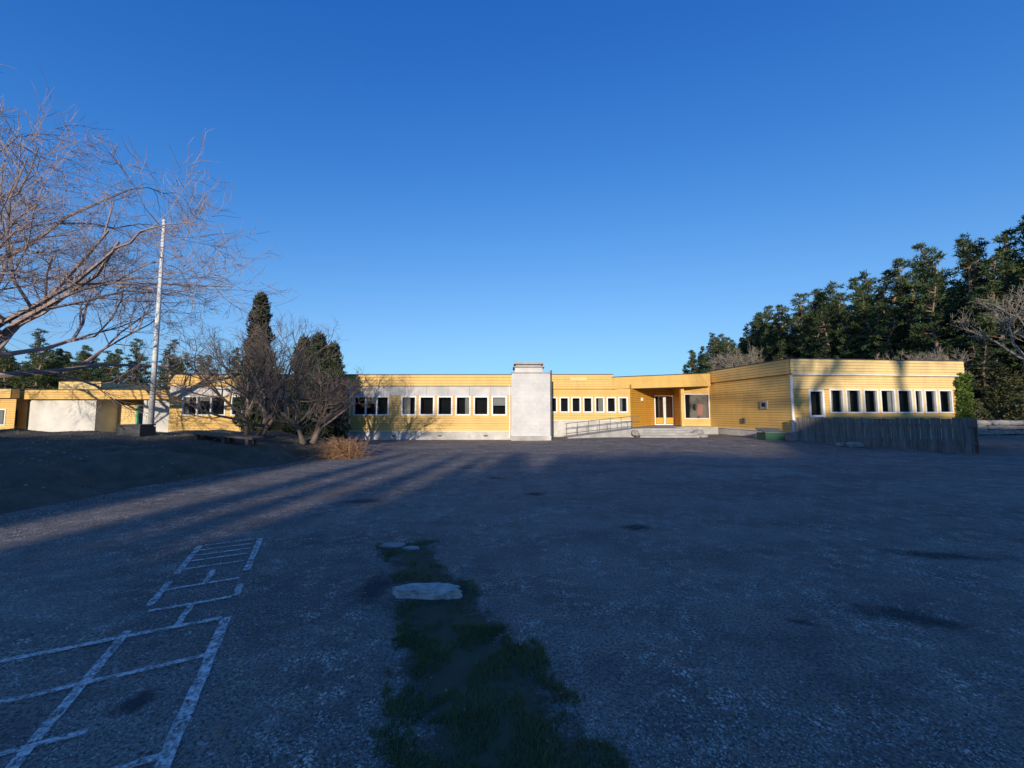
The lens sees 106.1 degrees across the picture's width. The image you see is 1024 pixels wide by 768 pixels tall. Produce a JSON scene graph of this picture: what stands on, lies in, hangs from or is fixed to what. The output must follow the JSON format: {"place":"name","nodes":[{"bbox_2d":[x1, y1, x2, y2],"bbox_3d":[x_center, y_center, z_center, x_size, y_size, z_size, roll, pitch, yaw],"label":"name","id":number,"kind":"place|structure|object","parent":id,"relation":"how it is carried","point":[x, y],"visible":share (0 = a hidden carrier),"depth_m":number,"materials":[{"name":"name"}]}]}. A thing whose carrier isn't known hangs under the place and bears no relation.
{"place":"outdoors","nodes":[
{"label":"outdoors","id":0,"kind":"place"},
{"bbox_2d":[0,359,788,398],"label":"yellow parapet","id":1,"kind":"structure","parent":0,"point":[63,394],"depth_m":22.40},
{"bbox_2d":[0,389,953,425],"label":"window frames","id":2,"kind":"structure","parent":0,"point":[822,397],"depth_m":21.88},
{"bbox_2d":[3,390,949,424],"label":"window interiors","id":3,"kind":"object","parent":2,"relation":"in","point":[692,402],"depth_m":22.41,"materials":[{"name":"black glass"}]},
{"bbox_2d":[0,390,891,423],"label":"curtains","id":4,"kind":"object","parent":3,"relation":"attached to","point":[498,401],"visible":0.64,"depth_m":22.10,"materials":[{"name":"fabric"}]},
{"bbox_2d":[656,418,673,423],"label":"door panels","id":5,"kind":"object","parent":3,"relation":"attached to","point":[668,420],"visible":1,"depth_m":27.81,"materials":[{"name":"yellow wood"}]},
{"bbox_2d":[697,404,702,414],"bbox_3d":[12.975,1.768,26.612,0.350,0.750,0.020,0,-4,0],"label":"red poster","id":6,"kind":"object","parent":3,"relation":"attached to","point":[699,410],"visible":1,"depth_m":26.60,"materials":[{"name":"paper"}]},
{"bbox_2d":[0,415,1023,767],"bbox_3d":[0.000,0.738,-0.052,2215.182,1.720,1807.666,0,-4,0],"label":"ground","id":7,"kind":"structure","parent":0,"point":[346,651],"depth_m":3.31,"materials":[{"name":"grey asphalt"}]},
{"bbox_2d":[27,399,169,431],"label":"rendered walls","id":8,"kind":"structure","parent":7,"relation":"on","point":[53,415],"depth_m":23.94,"materials":[{"name":"white paint"}]},
{"bbox_2d":[117,399,143,429],"bbox_3d":[-24.375,2.207,25.287,2.950,2.386,0.020,0,-4,0],"label":"recess boarding","id":9,"kind":"object","parent":8,"relation":"attached to","point":[130,405],"visible":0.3,"depth_m":25.33,"materials":[{"name":"yellow wood"}]},
{"bbox_2d":[0,538,262,767],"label":"hopscotch markings","id":10,"kind":"object","parent":7,"relation":"on","point":[22,752],"visible":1,"depth_m":2.34,"materials":[{"name":"paint"}]},
{"bbox_2d":[114,691,152,710],"bbox_3d":[-2.113,1.750,2.114,0.392,0.001,0.305,1,-4,-20],"label":"damp patch","id":11,"kind":"object","parent":7,"relation":"on","point":[138,700],"visible":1,"depth_m":2.12,"materials":[{"name":"grey asphalt"}]},
{"bbox_2d":[135,404,143,423],"bbox_3d":[-24.100,2.351,25.292,1.100,2.100,0.110,0,-4,0],"label":"green door frame","id":12,"kind":"object","parent":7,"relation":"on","point":[136,420],"visible":0.21,"depth_m":25.27,"materials":[{"name":"paint"}]},
{"bbox_2d":[138,405,143,423],"bbox_3d":[-24.100,2.053,25.323,0.900,1.300,0.010,0,-4,0],"label":"door glass","id":13,"kind":"object","parent":12,"relation":"attached to","point":[140,417],"visible":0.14,"depth_m":25.32,"materials":[{"name":"glass"}]},
{"bbox_2d":[0,64,297,424],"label":"bare tree","id":14,"kind":"object","parent":7,"relation":"on","point":[45,304],"visible":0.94,"depth_m":15.77,"materials":[{"name":"brown plant"}]},
{"bbox_2d":[0,328,347,390],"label":"distant pine trees","id":15,"kind":"object","parent":7,"relation":"on","point":[42,360],"visible":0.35,"depth_m":61.81,"materials":[{"name":"green plant"}]},
{"bbox_2d":[0,428,358,532],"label":"grass bank","id":16,"kind":"structure","parent":7,"relation":"on","point":[100,463],"depth_m":9.20,"materials":[{"name":"green plant"}]},
{"bbox_2d":[115,424,155,436],"bbox_3d":[-13.000,1.647,13.317,0.840,0.510,0.580,0,-4,0],"label":"utility box","id":17,"kind":"object","parent":16,"relation":"on","point":[137,430],"visible":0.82,"depth_m":13.08,"materials":[{"name":"metal"}]},
{"bbox_2d":[0,430,309,492],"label":"bank stones","id":18,"kind":"object","parent":16,"relation":"on","point":[125,446],"visible":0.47,"depth_m":10.06,"materials":[{"name":"stone"}]},
{"bbox_2d":[148,219,166,433],"bbox_3d":[-13.150,-2.172,14.290,0.317,8.139,0.317,0,-4,0],"label":"flagpole","id":19,"kind":"object","parent":16,"relation":"on","point":[151,414],"visible":0.72,"depth_m":14.21,"materials":[{"name":"white metal"}]},
{"bbox_2d":[185,431,263,445],"bbox_3d":[-9.150,1.773,12.295,2.100,0.537,0.580,0,-4,0],"label":"plank bench","id":20,"kind":"object","parent":16,"relation":"on","point":[225,436],"visible":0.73,"depth_m":12.11,"materials":[{"name":"brown wood"}]},
{"bbox_2d":[104,304,348,436],"bbox_3d":[-9.117,-0.558,13.774,6.142,5.408,6.034,2,-4,-23],"label":"bare fruit tree","id":21,"kind":"object","parent":16,"relation":"on","point":[263,429],"visible":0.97,"depth_m":13.71,"materials":[{"name":"brown plant"}]},
{"bbox_2d":[227,355,391,443],"bbox_3d":[-7.493,0.747,14.678,5.017,3.684,4.622,2,-5,-28],"label":"bare fruit tree","id":22,"kind":"object","parent":16,"relation":"on","point":[321,421],"visible":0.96,"depth_m":14.15,"materials":[{"name":"brown plant"}]},
{"bbox_2d":[231,291,279,431],"bbox_3d":[-13.456,-0.887,20.507,2.170,8.367,2.081,0,-4,0],"label":"cypress tree","id":23,"kind":"object","parent":7,"relation":"on","point":[261,301],"visible":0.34,"depth_m":20.29,"materials":[{"name":"green plant"}]},
{"bbox_2d":[279,332,352,440],"bbox_3d":[-10.225,0.219,20.235,3.682,6.192,2.342,0,-4,0],"label":"cypress tree","id":24,"kind":"object","parent":7,"relation":"on","point":[334,430],"visible":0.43,"depth_m":19.90,"materials":[{"name":"green plant"}]},
{"bbox_2d":[290,434,387,459],"bbox_3d":[-6.083,2.153,13.270,3.084,0.800,2.876,-2,-4,21],"label":"dry bush","id":25,"kind":"object","parent":7,"relation":"on","point":[341,450],"visible":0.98,"depth_m":13.21,"materials":[{"name":"brown plant"}]},
{"bbox_2d":[348,499,376,503],"bbox_3d":[-2.638,2.089,6.866,1.363,0.001,0.667,0,-4,0],"label":"damp patch","id":26,"kind":"object","parent":7,"relation":"on","point":[366,501],"visible":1,"depth_m":6.85,"materials":[{"name":"grey asphalt"}]},
{"bbox_2d":[362,576,389,601],"bbox_3d":[-1.256,1.849,3.503,0.511,0.001,1.095,0,-4,0],"label":"damp patch","id":27,"kind":"object","parent":7,"relation":"on","point":[371,589],"visible":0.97,"depth_m":3.50,"materials":[{"name":"grey asphalt"}]},
{"bbox_2d":[380,542,405,547],"bbox_3d":[-1.421,1.934,4.591,0.303,0.068,0.149,0,-4,0],"label":"rock","id":28,"kind":"object","parent":7,"relation":"on","point":[393,544],"visible":0.66,"depth_m":4.57,"materials":[{"name":"stone"}]},
{"bbox_2d":[14,391,777,429],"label":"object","id":29,"kind":"object","parent":7,"relation":"on","point":[22,405],"visible":0.03,"depth_m":23.86,"materials":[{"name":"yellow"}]},
{"bbox_2d":[0,358,949,389],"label":"roof edging","id":30,"kind":"object","parent":29,"relation":"on","point":[461,374],"visible":0.55,"depth_m":22.11,"materials":[{"name":"metal"}]},
{"bbox_2d":[58,382,149,388],"bbox_3d":[-27.650,0.271,26.347,2.700,0.600,3.400,0,-4,0],"label":"rooftop housing","id":31,"kind":"object","parent":30,"relation":"on","point":[72,385],"visible":0.43,"depth_m":24.66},
{"bbox_2d":[0,374,958,431],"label":"yellow boarding","id":32,"kind":"object","parent":29,"relation":"attached to","point":[740,411],"visible":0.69,"depth_m":21.91,"materials":[{"name":"yellow wood"}]},
{"bbox_2d":[0,359,962,428],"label":"board gaps","id":33,"kind":"object","parent":29,"relation":"attached to","point":[650,395],"visible":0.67,"depth_m":21.87,"materials":[{"name":"yellow wood"}]},
{"bbox_2d":[760,401,767,408],"bbox_3d":[14.194,1.169,21.708,0.070,0.450,0.500,1,-4,-8],"label":"wall vent","id":34,"kind":"object","parent":33,"relation":"attached to","point":[766,404],"depth_m":21.59,"materials":[{"name":"metal"}]},
{"bbox_2d":[613,373,710,388],"bbox_3d":[9.850,-0.030,27.471,7.200,1.200,7.200,0,-4,0],"label":"canopy","id":35,"kind":"object","parent":29,"relation":"attached to","point":[683,380],"visible":0.64,"depth_m":24.97,"materials":[{"name":"yellow"}]},
{"bbox_2d":[403,546,418,549],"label":"rock","id":36,"kind":"object","parent":7,"relation":"on","point":[411,547],"visible":0.62,"depth_m":4.47,"materials":[{"name":"stone"}]},
{"bbox_2d":[392,583,462,599],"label":"stone slab","id":37,"kind":"structure","parent":7,"relation":"on","point":[431,591],"depth_m":3.31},
{"bbox_2d":[378,544,622,767],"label":"soil patch","id":38,"kind":"object","parent":7,"relation":"on","point":[456,671],"visible":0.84,"depth_m":2.25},
{"bbox_2d":[368,538,631,767],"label":"grass tuft","id":39,"kind":"object","parent":38,"relation":"on","point":[524,647],"visible":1,"depth_m":2.09,"materials":[{"name":"green plant"}]},
{"bbox_2d":[22,473,1014,767],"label":"fallen leaves","id":40,"kind":"object","parent":7,"relation":"on","point":[560,693],"visible":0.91,"depth_m":2.16,"materials":[{"name":"brown plant"}]},
{"bbox_2d":[511,435,550,440],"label":"chimney plinth","id":41,"kind":"structure","parent":7,"relation":"on","point":[528,438],"depth_m":21.15,"materials":[{"name":"grey concrete"}]},
{"bbox_2d":[512,367,550,435],"bbox_3d":[1.050,1.267,22.592,2.140,4.280,2.550,0,-4,0],"label":"chimney","id":42,"kind":"object","parent":7,"relation":"on","point":[530,404],"visible":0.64,"depth_m":21.33,"materials":[{"name":"concrete"}]},
{"bbox_2d":[511,362,550,373],"bbox_3d":[1.050,-0.830,22.716,2.220,0.640,2.600,0,-4,0],"label":"chimney cap","id":43,"kind":"object","parent":42,"relation":"on","point":[528,364],"visible":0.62,"depth_m":21.69,"materials":[{"name":"grey metal"}]},
{"bbox_2d":[550,370,551,438],"bbox_3d":[2.200,1.134,21.574,0.093,3.800,0.093,0,-4,0],"label":"chimney pipe","id":44,"kind":"object","parent":42,"relation":"attached to","point":[551,399],"visible":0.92,"depth_m":21.57,"materials":[{"name":"grey metal"}]},
{"bbox_2d":[564,428,642,437],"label":"access ramp","id":45,"kind":"structure","parent":7,"relation":"on","point":[624,432],"depth_m":22.16,"materials":[{"name":"concrete"}]},
{"bbox_2d":[566,416,639,437],"bbox_3d":[5.250,2.486,22.255,4.304,1.300,0.088,0,-4,0],"label":"handrail","id":46,"kind":"object","parent":45,"relation":"on","point":[610,424],"visible":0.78,"depth_m":22.23,"materials":[{"name":"grey metal"}]},
{"bbox_2d":[626,525,646,529],"bbox_3d":[1.710,1.978,5.316,0.764,0.001,0.524,0,-4,0],"label":"damp patch","id":47,"kind":"object","parent":7,"relation":"on","point":[636,527],"visible":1,"depth_m":5.31,"materials":[{"name":"grey asphalt"}]},
{"bbox_2d":[335,421,958,439],"bbox_3d":[-7.651,2.904,23.253,64.699,1.308,6.798,0,-4,0],"label":"foundation","id":48,"kind":"object","parent":7,"relation":"on","point":[558,428],"visible":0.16,"depth_m":21.87,"materials":[{"name":"grey concrete"}]},
{"bbox_2d":[167,373,958,432],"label":"trim","id":49,"kind":"structure","parent":48,"relation":"on","point":[792,403],"depth_m":20.64,"materials":[{"name":"white paint"}]},
{"bbox_2d":[10,359,791,397],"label":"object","id":50,"kind":"object","parent":49,"relation":"on","point":[15,393],"visible":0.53,"depth_m":23.26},
{"bbox_2d":[170,386,511,395],"bbox_3d":[-9.750,0.399,22.037,19.500,0.567,0.080,0,-4,0],"label":"white band","id":51,"kind":"object","parent":50,"relation":"attached to","point":[448,391],"visible":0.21,"depth_m":22.00,"materials":[{"name":"white paint"}]},
{"bbox_2d":[348,385,510,437],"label":"downpipes","id":52,"kind":"object","parent":50,"relation":"attached to","point":[509,411],"visible":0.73,"depth_m":21.80,"materials":[{"name":"white metal"}]},
{"bbox_2d":[570,377,586,380],"bbox_3d":[4.120,-0.316,23.883,1.000,0.220,0.020,0,-4,0],"label":"name board","id":53,"kind":"object","parent":50,"relation":"attached to","point":[578,378],"visible":1,"depth_m":23.87,"materials":[{"name":"yellow"}]},
{"bbox_2d":[790,374,955,389],"bbox_3d":[19.602,-0.097,20.589,10.259,0.756,0.020,0,-4,-6],"label":"pale boarding","id":54,"kind":"object","parent":50,"relation":"attached to","point":[829,380],"visible":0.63,"depth_m":20.55,"materials":[{"name":"yellow wood"}]},
{"bbox_2d":[953,372,977,418],"bbox_3d":[24.546,0.696,21.002,1.234,2.819,0.814,0,-4,0],"label":"ivy","id":55,"kind":"object","parent":50,"relation":"attached to","point":[963,386],"visible":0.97,"depth_m":20.85,"materials":[{"name":"green plant"}]},
{"bbox_2d":[630,384,679,426],"bbox_3d":[9.371,1.416,26.280,5.804,2.866,1.916,2,-5,-31],"label":"entrance boarding","id":56,"kind":"object","parent":7,"relation":"on","point":[640,405],"visible":0.73,"depth_m":26.40,"materials":[{"name":"yellow wood"}]},
{"bbox_2d":[638,386,706,389],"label":"soffit","id":57,"kind":"structure","parent":56,"relation":"attached to","point":[665,388],"depth_m":26.04,"materials":[{"name":"brown wood"}]},
{"bbox_2d":[631,425,717,437],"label":"entrance steps","id":58,"kind":"structure","parent":7,"relation":"on","point":[664,431],"depth_m":22.51,"materials":[{"name":"grey concrete"}]},
{"bbox_2d":[705,344,764,369],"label":"bare birch","id":59,"kind":"object","parent":7,"relation":"on","point":[733,359],"visible":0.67,"depth_m":71.47,"materials":[{"name":"brown plant"}]},
{"bbox_2d":[755,428,786,439],"bbox_3d":[13.500,2.614,20.115,1.100,0.600,0.800,0,-4,0],"label":"grit bin","id":60,"kind":"object","parent":7,"relation":"on","point":[771,434],"visible":1,"depth_m":19.77,"materials":[{"name":"green plastic"}]},
{"bbox_2d":[791,620,813,624],"bbox_3d":[2.204,1.808,2.927,0.426,0.001,0.130,-1,-4,20],"label":"damp patch","id":61,"kind":"object","parent":7,"relation":"on","point":[801,621],"visible":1,"depth_m":2.94,"materials":[{"name":"grey asphalt"}]},
{"bbox_2d":[835,442,844,446],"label":"rock","id":62,"kind":"object","parent":7,"relation":"on","point":[839,444],"visible":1,"depth_m":17.05,"materials":[{"name":"stone"}]},
{"bbox_2d":[682,214,1023,415],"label":"pine forest","id":63,"kind":"object","parent":7,"relation":"on","point":[835,329],"visible":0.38,"depth_m":47.76,"materials":[{"name":"green plant"}]},
{"bbox_2d":[845,442,864,447],"bbox_3d":[14.905,2.652,16.759,0.618,0.277,0.398,0,-4,0],"label":"rock","id":64,"kind":"object","parent":7,"relation":"on","point":[855,444],"visible":0.97,"depth_m":16.61,"materials":[{"name":"stone"}]},
{"bbox_2d":[796,417,979,453],"bbox_3d":[17.400,2.223,18.344,5.685,1.370,5.729,4,-6,-44],"label":"board fence","id":65,"kind":"object","parent":7,"relation":"on","point":[966,436],"visible":0.95,"depth_m":16.16,"materials":[{"name":"grey wood"}]},
{"bbox_2d":[875,607,957,625],"bbox_3d":[3.108,1.816,3.037,1.218,0.001,0.493,-2,-5,26],"label":"damp patch","id":66,"kind":"object","parent":7,"relation":"on","point":[903,614],"visible":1,"depth_m":3.02,"materials":[{"name":"grey asphalt"}]},
{"bbox_2d":[874,346,973,379],"bbox_3d":[33.307,-0.008,31.245,4.554,6.007,5.899,2,-5,-26],"label":"bare birch","id":67,"kind":"object","parent":7,"relation":"on","point":[936,355],"visible":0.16,"depth_m":30.35,"materials":[{"name":"brown plant"}]},
{"bbox_2d":[907,552,989,559],"bbox_3d":[4.808,1.905,4.280,1.915,0.001,0.441,-1,-4,8],"label":"damp patch","id":68,"kind":"object","parent":7,"relation":"on","point":[945,555],"visible":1,"depth_m":4.28,"materials":[{"name":"grey asphalt"}]},
{"bbox_2d":[969,398,993,419],"bbox_3d":[33.066,2.308,28.729,4.301,3.189,3.817,0,-4,0],"label":"shrub","id":69,"kind":"object","parent":7,"relation":"on","point":[980,407],"visible":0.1,"depth_m":27.62,"materials":[{"name":"green plant"}]},
{"bbox_2d":[964,366,1000,412],"bbox_3d":[40.751,0.817,36.223,5.410,5.255,6.005,0,-4,0],"label":"shrub","id":70,"kind":"object","parent":7,"relation":"on","point":[975,385],"visible":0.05,"depth_m":34.05,"materials":[{"name":"green plant"}]},
{"bbox_2d":[978,430,990,434],"bbox_3d":[29.319,3.053,24.158,1.012,0.387,0.594,0,-4,0],"label":"stone","id":71,"kind":"object","parent":7,"relation":"on","point":[983,432],"visible":0.52,"depth_m":23.90,"materials":[{"name":"stone"}]},
{"bbox_2d":[978,425,986,429],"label":"stone","id":72,"kind":"object","parent":71,"relation":"on","point":[982,427],"visible":0.48,"depth_m":24.02,"materials":[{"name":"stone"}]},
{"bbox_2d":[978,420,990,425],"bbox_3d":[29.517,2.465,24.335,0.878,0.388,0.640,0,-4,0],"label":"stone","id":73,"kind":"object","parent":72,"relation":"on","point":[984,422],"visible":0.62,"depth_m":24.06,"materials":[{"name":"stone"}]},
{"bbox_2d":[950,283,1023,360],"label":"bare birch","id":74,"kind":"object","parent":7,"relation":"on","point":[1016,347],"visible":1,"depth_m":28.98,"materials":[{"name":"brown plant"}]},
{"bbox_2d":[988,430,1003,434],"bbox_3d":[30.201,3.059,24.183,1.025,0.408,0.642,0,-4,0],"label":"stone","id":75,"kind":"object","parent":7,"relation":"on","point":[996,432],"visible":0.58,"depth_m":23.93,"materials":[{"name":"stone"}]},
{"bbox_2d":[987,425,998,429],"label":"stone","id":76,"kind":"object","parent":75,"relation":"on","point":[990,427],"visible":0.7,"depth_m":24.00,"materials":[{"name":"stone"}]},
{"bbox_2d":[987,420,999,425],"bbox_3d":[30.195,2.459,24.235,0.660,0.352,0.612,1,-4,-11],"label":"stone","id":77,"kind":"object","parent":76,"relation":"on","point":[993,422],"visible":0.73,"depth_m":24.01,"materials":[{"name":"stone"}]},
{"bbox_2d":[972,366,1023,411],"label":"shrub","id":78,"kind":"object","parent":7,"relation":"on","point":[1005,372],"visible":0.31,"depth_m":33.58,"materials":[{"name":"green plant"}]},
{"bbox_2d":[980,371,1023,419],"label":"shrub","id":79,"kind":"object","parent":7,"relation":"on","point":[996,400],"visible":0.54,"depth_m":30.64,"materials":[{"name":"green plant"}]},
{"bbox_2d":[992,396,1023,420],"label":"shrub","id":80,"kind":"object","parent":7,"relation":"on","point":[1017,408],"visible":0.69,"depth_m":27.36,"materials":[{"name":"green plant"}]},
{"bbox_2d":[1002,430,1014,434],"bbox_3d":[31.066,3.058,24.337,1.054,0.304,0.599,0,-4,0],"label":"stone","id":81,"kind":"object","parent":7,"relation":"on","point":[1007,432],"visible":0.62,"depth_m":24.08,"materials":[{"name":"stone"}]},
{"bbox_2d":[995,425,1006,429],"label":"stone","id":82,"kind":"object","parent":81,"relation":"on","point":[1002,427],"visible":0.51,"depth_m":24.05,"materials":[{"name":"stone"}]},
{"bbox_2d":[1006,425,1017,429],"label":"stone","id":83,"kind":"object","parent":81,"relation":"on","point":[1011,427],"visible":0.6,"depth_m":24.14,"materials":[{"name":"stone"}]},
{"bbox_2d":[995,420,1010,425],"bbox_3d":[30.895,2.465,24.387,0.820,0.380,0.602,0,-4,0],"label":"stone","id":84,"kind":"object","parent":83,"relation":"on","point":[1005,422],"visible":0.64,"depth_m":24.13,"materials":[{"name":"stone"}]},
{"bbox_2d":[1008,420,1022,424],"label":"stone","id":85,"kind":"object","parent":83,"relation":"on","point":[1012,422],"visible":0.62,"depth_m":24.16,"materials":[{"name":"stone"}]},
{"bbox_2d":[1010,430,1021,434],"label":"stone","id":86,"kind":"object","parent":7,"relation":"on","point":[1018,432],"visible":0.64,"depth_m":24.15,"materials":[{"name":"stone"}]},
{"bbox_2d":[0,0,1023,386],"label":"sky","id":87,"kind":"structure","parent":0,"point":[462,186],"materials":[{"name":"blue"}]},
{"bbox_2d":[679,388,684,425],"bbox_3d":[11.510,1.529,26.067,0.220,2.650,0.220,0,-4,0],"label":"entrance post","id":88,"kind":"object","parent":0,"point":[682,409],"visible":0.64,"depth_m":25.98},
{"bbox_2d":[790,359,964,374],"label":"pale parapet","id":89,"kind":"structure","parent":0,"point":[812,366],"depth_m":20.50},
{"bbox_2d":[844,389,939,412],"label":"window posts","id":90,"kind":"object","parent":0,"point":[896,401],"depth_m":20.60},
{"bbox_2d":[1014,425,1023,429],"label":"stone","id":91,"kind":"object","parent":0,"point":[1020,427],"visible":0.65,"depth_m":24.21,"materials":[{"name":"stone"}]}
]}

